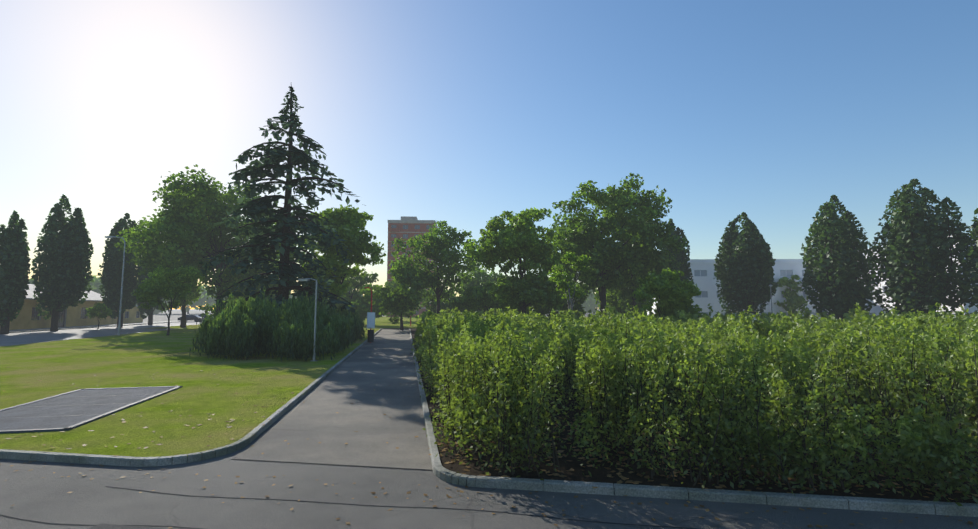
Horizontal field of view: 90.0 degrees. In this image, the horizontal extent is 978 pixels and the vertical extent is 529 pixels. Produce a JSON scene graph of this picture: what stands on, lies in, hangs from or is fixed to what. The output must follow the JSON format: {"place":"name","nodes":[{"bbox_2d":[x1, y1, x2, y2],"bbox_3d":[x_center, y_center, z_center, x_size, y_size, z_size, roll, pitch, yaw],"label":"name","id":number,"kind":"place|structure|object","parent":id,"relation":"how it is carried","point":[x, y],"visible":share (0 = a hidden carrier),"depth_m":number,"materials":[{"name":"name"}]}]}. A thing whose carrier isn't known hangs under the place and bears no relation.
{"place":"outdoors","nodes":[
{"label":"outdoors","id":0,"kind":"place"},
{"bbox_2d":[0,321,199,345],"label":"street surface","id":1,"kind":"object","parent":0,"point":[24,337],"visible":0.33,"depth_m":51.78,"materials":[{"name":"grey asphalt"}]},
{"bbox_2d":[0,210,30,333],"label":"columnar tree","id":2,"kind":"object","parent":1,"relation":"on","point":[20,259],"depth_m":51.00,"materials":[{"name":"green plant"}]},
{"bbox_2d":[31,194,93,330],"bbox_3d":[-50.214,-0.297,57.624,5.874,16.208,5.338,0,-5,1],"label":"columnar tree","id":3,"kind":"object","parent":1,"relation":"on","point":[68,292],"depth_m":56.70,"materials":[{"name":"green plant"}]},
{"bbox_2d":[85,302,111,328],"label":"small tree","id":4,"kind":"object","parent":1,"relation":"on","point":[97,310],"depth_m":62.52,"materials":[{"name":"green plant"}]},
{"bbox_2d":[98,213,144,327],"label":"columnar tree","id":5,"kind":"object","parent":1,"relation":"on","point":[110,278],"depth_m":66.95,"materials":[{"name":"green plant"}]},
{"bbox_2d":[137,261,164,324],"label":"columnar tree","id":6,"kind":"object","parent":1,"relation":"on","point":[143,310],"depth_m":78.07,"materials":[{"name":"green plant"}]},
{"bbox_2d":[153,248,205,326],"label":"tree","id":7,"kind":"object","parent":1,"relation":"on","point":[191,298],"depth_m":66.31,"materials":[{"name":"green plant"}]},
{"bbox_2d":[178,315,204,321],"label":"parked car","id":8,"kind":"object","parent":1,"relation":"on","point":[191,317],"visible":0.52,"depth_m":95.73,"materials":[{"name":"grey paint"}]},
{"bbox_2d":[9,320,193,331],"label":"street pavement","id":9,"kind":"structure","parent":0,"point":[35,329],"depth_m":69.03,"materials":[{"name":"grey asphalt"}]},
{"bbox_2d":[0,327,378,459],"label":"lawn","id":10,"kind":"structure","parent":0,"point":[126,363],"depth_m":16.03,"materials":[{"name":"green plant"}]},
{"bbox_2d":[0,386,182,433],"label":"paved area","id":11,"kind":"object","parent":10,"relation":"on","point":[68,411],"visible":1,"depth_m":12.22,"materials":[{"name":"grey concrete"}]},
{"bbox_2d":[105,236,125,334],"bbox_3d":[-36.248,1.995,47.140,2.390,9.550,0.320,-1,-5,11],"label":"street lamp","id":12,"kind":"object","parent":10,"relation":"on","point":[119,326],"visible":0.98,"depth_m":46.86,"materials":[{"name":"silver metal"}]},
{"bbox_2d":[2,351,335,455],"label":"dry leaves","id":13,"kind":"object","parent":10,"relation":"on","point":[168,411],"depth_m":10.88,"materials":[{"name":"brown plant"}]},
{"bbox_2d":[190,287,366,361],"bbox_3d":[-13.234,3.545,32.182,9.082,4.145,19.344,1,-5,-10],"label":"bush","id":14,"kind":"object","parent":10,"relation":"on","point":[258,327],"visible":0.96,"depth_m":25.17,"materials":[{"name":"green plant"}]},
{"bbox_2d":[298,278,317,360],"bbox_3d":[-8.798,2.667,23.769,1.020,3.995,0.300,0,-5,1],"label":"park lamp post","id":15,"kind":"object","parent":10,"relation":"on","point":[314,353],"visible":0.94,"depth_m":23.75,"materials":[{"name":"silver metal"}]},
{"bbox_2d":[195,284,216,310],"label":"tree","id":16,"kind":"object","parent":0,"point":[211,302],"depth_m":270.42,"materials":[{"name":"green plant"}]},
{"bbox_2d":[231,330,432,470],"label":"footpath","id":17,"kind":"structure","parent":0,"point":[306,427],"depth_m":11.56,"materials":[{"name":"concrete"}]},
{"bbox_2d":[249,346,421,453],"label":"dry leaves","id":18,"kind":"object","parent":17,"relation":"on","point":[354,431],"depth_m":10.35,"materials":[{"name":"brown plant"}]},
{"bbox_2d":[365,287,374,342],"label":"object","id":19,"kind":"object","parent":17,"relation":"on","point":[370,324],"visible":0.98,"depth_m":37.69,"materials":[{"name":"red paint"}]},
{"bbox_2d":[364,261,440,329],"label":"tree","id":20,"kind":"object","parent":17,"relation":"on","point":[400,301],"depth_m":58.63,"materials":[{"name":"green plant"}]},
{"bbox_2d":[155,316,586,327],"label":"lawn","id":21,"kind":"structure","parent":0,"point":[383,322],"depth_m":78.45,"materials":[{"name":"green plant"}]},
{"bbox_2d":[222,248,289,301],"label":"tree","id":22,"kind":"object","parent":21,"relation":"on","point":[273,296],"depth_m":74.26,"materials":[{"name":"green plant"}]},
{"bbox_2d":[421,287,467,315],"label":"tree","id":23,"kind":"object","parent":21,"relation":"on","point":[433,306],"visible":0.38,"depth_m":71.24,"materials":[{"name":"green plant"}]},
{"bbox_2d":[457,268,503,310],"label":"tree","id":24,"kind":"object","parent":21,"relation":"on","point":[482,277],"visible":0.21,"depth_m":83.16,"materials":[{"name":"green plant"}]},
{"bbox_2d":[0,309,977,528],"bbox_3d":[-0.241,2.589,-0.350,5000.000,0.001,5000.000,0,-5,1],"label":"road","id":25,"kind":"structure","parent":0,"point":[33,495],"depth_m":6.55,"materials":[{"name":"grey asphalt"}]},
{"bbox_2d":[0,284,111,329],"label":"building","id":26,"kind":"structure","parent":25,"relation":"on","point":[29,318],"depth_m":67.31,"materials":[{"name":"paint"}]},
{"bbox_2d":[9,321,188,332],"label":"street kerb","id":27,"kind":"structure","parent":25,"relation":"on","point":[84,327],"depth_m":64.57,"materials":[{"name":"concrete"}]},
{"bbox_2d":[87,276,137,300],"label":"tree","id":28,"kind":"object","parent":25,"relation":"on","point":[96,283],"visible":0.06,"depth_m":193.62,"materials":[{"name":"green plant"}]},
{"bbox_2d":[112,305,142,323],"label":"yellow annex","id":29,"kind":"object","parent":25,"relation":"on","point":[132,315],"visible":0.19,"depth_m":87.72,"materials":[{"name":"paint"}]},
{"bbox_2d":[136,304,166,313],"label":"tree","id":30,"kind":"object","parent":25,"relation":"on","point":[156,311],"visible":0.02,"depth_m":245.66,"materials":[{"name":"green plant"}]},
{"bbox_2d":[131,265,205,334],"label":"young tree","id":31,"kind":"object","parent":25,"relation":"on","point":[150,291],"depth_m":46.41,"materials":[{"name":"green plant"}]},
{"bbox_2d":[153,285,202,312],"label":"tree","id":32,"kind":"object","parent":25,"relation":"on","point":[181,305],"depth_m":235.84,"materials":[{"name":"plant"}]},
{"bbox_2d":[0,329,381,466],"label":"kerb","id":33,"kind":"structure","parent":25,"relation":"on","point":[241,443],"depth_m":8.46,"materials":[{"name":"concrete"}]},
{"bbox_2d":[7,327,379,345],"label":"street kerb","id":34,"kind":"structure","parent":25,"relation":"on","point":[111,335],"depth_m":43.40,"materials":[{"name":"concrete"}]},
{"bbox_2d":[177,293,210,313],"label":"tree","id":35,"kind":"object","parent":25,"relation":"on","point":[201,300],"depth_m":253.11,"materials":[{"name":"green plant"}]},
{"bbox_2d":[115,164,301,317],"bbox_3d":[-33.993,-1.740,60.562,22.034,19.642,21.721,0,-5,1],"label":"tree","id":36,"kind":"object","parent":25,"relation":"on","point":[178,223],"depth_m":57.51,"materials":[{"name":"green plant"}]},
{"bbox_2d":[198,86,365,314],"bbox_3d":[-15.681,-4.270,38.991,11.860,21.290,11.000,0,-5,1],"label":"cedar tree","id":37,"kind":"object","parent":25,"relation":"on","point":[256,211],"depth_m":37.65,"materials":[{"name":"green plant"}]},
{"bbox_2d":[290,204,385,306],"bbox_3d":[-15.305,0.346,50.117,9.618,13.581,11.450,0,-5,1],"label":"tree","id":38,"kind":"object","parent":25,"relation":"on","point":[356,237],"depth_m":48.73,"materials":[{"name":"green plant"}]},
{"bbox_2d":[0,459,697,528],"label":"road tar seams","id":39,"kind":"object","parent":25,"relation":"on","point":[105,526],"visible":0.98,"depth_m":6.10,"materials":[{"name":"grey asphalt"}]},
{"bbox_2d":[335,266,378,310],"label":"tree","id":40,"kind":"object","parent":25,"relation":"on","point":[359,281],"depth_m":79.27,"materials":[{"name":"green plant"}]},
{"bbox_2d":[345,283,388,320],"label":"tree","id":41,"kind":"object","parent":25,"relation":"on","point":[362,306],"depth_m":71.16,"materials":[{"name":"green plant"}]},
{"bbox_2d":[385,280,428,316],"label":"tree","id":42,"kind":"object","parent":25,"relation":"on","point":[394,285],"depth_m":93.15,"materials":[{"name":"green plant"}]},
{"bbox_2d":[387,216,437,316],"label":"apartment tower","id":43,"kind":"structure","parent":25,"relation":"on","point":[406,227],"depth_m":152.46,"materials":[{"name":"red brick"}]},
{"bbox_2d":[389,221,482,313],"bbox_3d":[-6.965,1.160,61.949,12.496,14.119,10.800,0,-5,1],"label":"tree","id":44,"kind":"object","parent":25,"relation":"on","point":[439,252],"depth_m":60.62,"materials":[{"name":"green plant"}]},
{"bbox_2d":[450,282,509,313],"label":"tree","id":45,"kind":"object","parent":25,"relation":"on","point":[473,298],"depth_m":56.70,"materials":[{"name":"green plant"}]},
{"bbox_2d":[4,460,976,527],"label":"dry leaves","id":46,"kind":"object","parent":25,"relation":"on","point":[809,525],"depth_m":6.60,"materials":[{"name":"brown plant"}]},
{"bbox_2d":[461,207,575,314],"bbox_3d":[2.769,0.578,48.279,11.382,12.790,7.242,-3,-6,28],"label":"tree","id":47,"kind":"object","parent":25,"relation":"on","point":[515,239],"depth_m":47.06,"materials":[{"name":"green plant"}]},
{"bbox_2d":[512,278,588,319],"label":"tree","id":48,"kind":"object","parent":25,"relation":"on","point":[543,310],"depth_m":53.09,"materials":[{"name":"green plant"}]},
{"bbox_2d":[547,251,590,314],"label":"pale young tree","id":49,"kind":"object","parent":25,"relation":"on","point":[581,261],"depth_m":35.79,"materials":[{"name":"green plant"}]},
{"bbox_2d":[556,283,595,313],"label":"tree","id":50,"kind":"object","parent":25,"relation":"on","point":[589,297],"depth_m":229.50,"materials":[{"name":"green plant"}]},
{"bbox_2d":[582,297,599,312],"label":"tree","id":51,"kind":"object","parent":25,"relation":"on","point":[591,305],"visible":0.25,"depth_m":246.25,"materials":[{"name":"green plant"}]},
{"bbox_2d":[537,173,688,315],"bbox_3d":[12.562,-0.979,53.435,16.837,16.812,14.262,0,-5,1],"label":"tree","id":52,"kind":"object","parent":25,"relation":"on","point":[580,235],"depth_m":50.40,"materials":[{"name":"green plant"}]},
{"bbox_2d":[593,284,655,315],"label":"tree","id":53,"kind":"object","parent":25,"relation":"on","point":[627,293],"depth_m":56.59,"materials":[{"name":"green plant"}]},
{"bbox_2d":[617,235,674,311],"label":"tree","id":54,"kind":"object","parent":25,"relation":"on","point":[659,269],"depth_m":53.66,"materials":[{"name":"green plant"}]},
{"bbox_2d":[632,268,708,319],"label":"tree","id":55,"kind":"object","parent":25,"relation":"on","point":[665,285],"depth_m":36.64,"materials":[{"name":"green plant"}]},
{"bbox_2d":[663,218,693,305],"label":"columnar tree","id":56,"kind":"object","parent":25,"relation":"on","point":[685,266],"depth_m":62.31,"materials":[{"name":"green plant"}]},
{"bbox_2d":[409,329,977,516],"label":"kerb","id":57,"kind":"structure","parent":25,"relation":"on","point":[841,502],"depth_m":6.74,"materials":[{"name":"concrete"}]},
{"bbox_2d":[646,259,836,322],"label":"white building","id":58,"kind":"structure","parent":25,"relation":"on","point":[702,272],"depth_m":69.02,"materials":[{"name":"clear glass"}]},
{"bbox_2d":[714,212,777,320],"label":"columnar tree","id":59,"kind":"object","parent":25,"relation":"on","point":[737,263],"depth_m":57.72,"materials":[{"name":"green plant"}]},
{"bbox_2d":[774,275,811,314],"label":"tree","id":60,"kind":"object","parent":25,"relation":"on","point":[794,299],"depth_m":67.75,"materials":[{"name":"green plant"}]},
{"bbox_2d":[799,195,881,321],"bbox_3d":[35.664,-0.070,50.388,6.951,14.449,7.889,0,-5,1],"label":"columnar tree","id":61,"kind":"object","parent":25,"relation":"on","point":[843,241],"depth_m":48.70,"materials":[{"name":"green plant"}]},
{"bbox_2d":[860,236,977,315],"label":"white building","id":62,"kind":"structure","parent":25,"relation":"on","point":[876,310],"depth_m":56.11,"materials":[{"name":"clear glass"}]},
{"bbox_2d":[865,178,976,314],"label":"columnar tree","id":63,"kind":"object","parent":25,"relation":"on","point":[931,239],"depth_m":42.70,"materials":[{"name":"green plant"}]},
{"bbox_2d":[0,0,977,308],"label":"sky","id":64,"kind":"structure","parent":0,"point":[460,113],"materials":[{"name":"blue"}]},
{"bbox_2d":[410,329,977,503],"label":"bed soil","id":65,"kind":"structure","parent":0,"point":[600,473],"depth_m":7.76,"materials":[{"name":"brown soil"}]},
{"bbox_2d":[410,302,977,505],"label":"hedge","id":66,"kind":"object","parent":65,"relation":"on","point":[617,362],"visible":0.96,"depth_m":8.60,"materials":[{"name":"green plant"}]},
{"bbox_2d":[769,284,772,311],"bbox_3d":[31.735,4.903,54.873,0.418,5.354,0.440,0,-5,1],"label":"lamp post","id":67,"kind":"object","parent":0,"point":[770,285],"visible":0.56,"depth_m":54.93,"materials":[{"name":"silver metal"}]},
{"bbox_2d":[956,208,977,315],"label":"columnar tree","id":68,"kind":"object","parent":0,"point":[973,234],"visible":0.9,"depth_m":39.27,"materials":[{"name":"green plant"}]}
]}

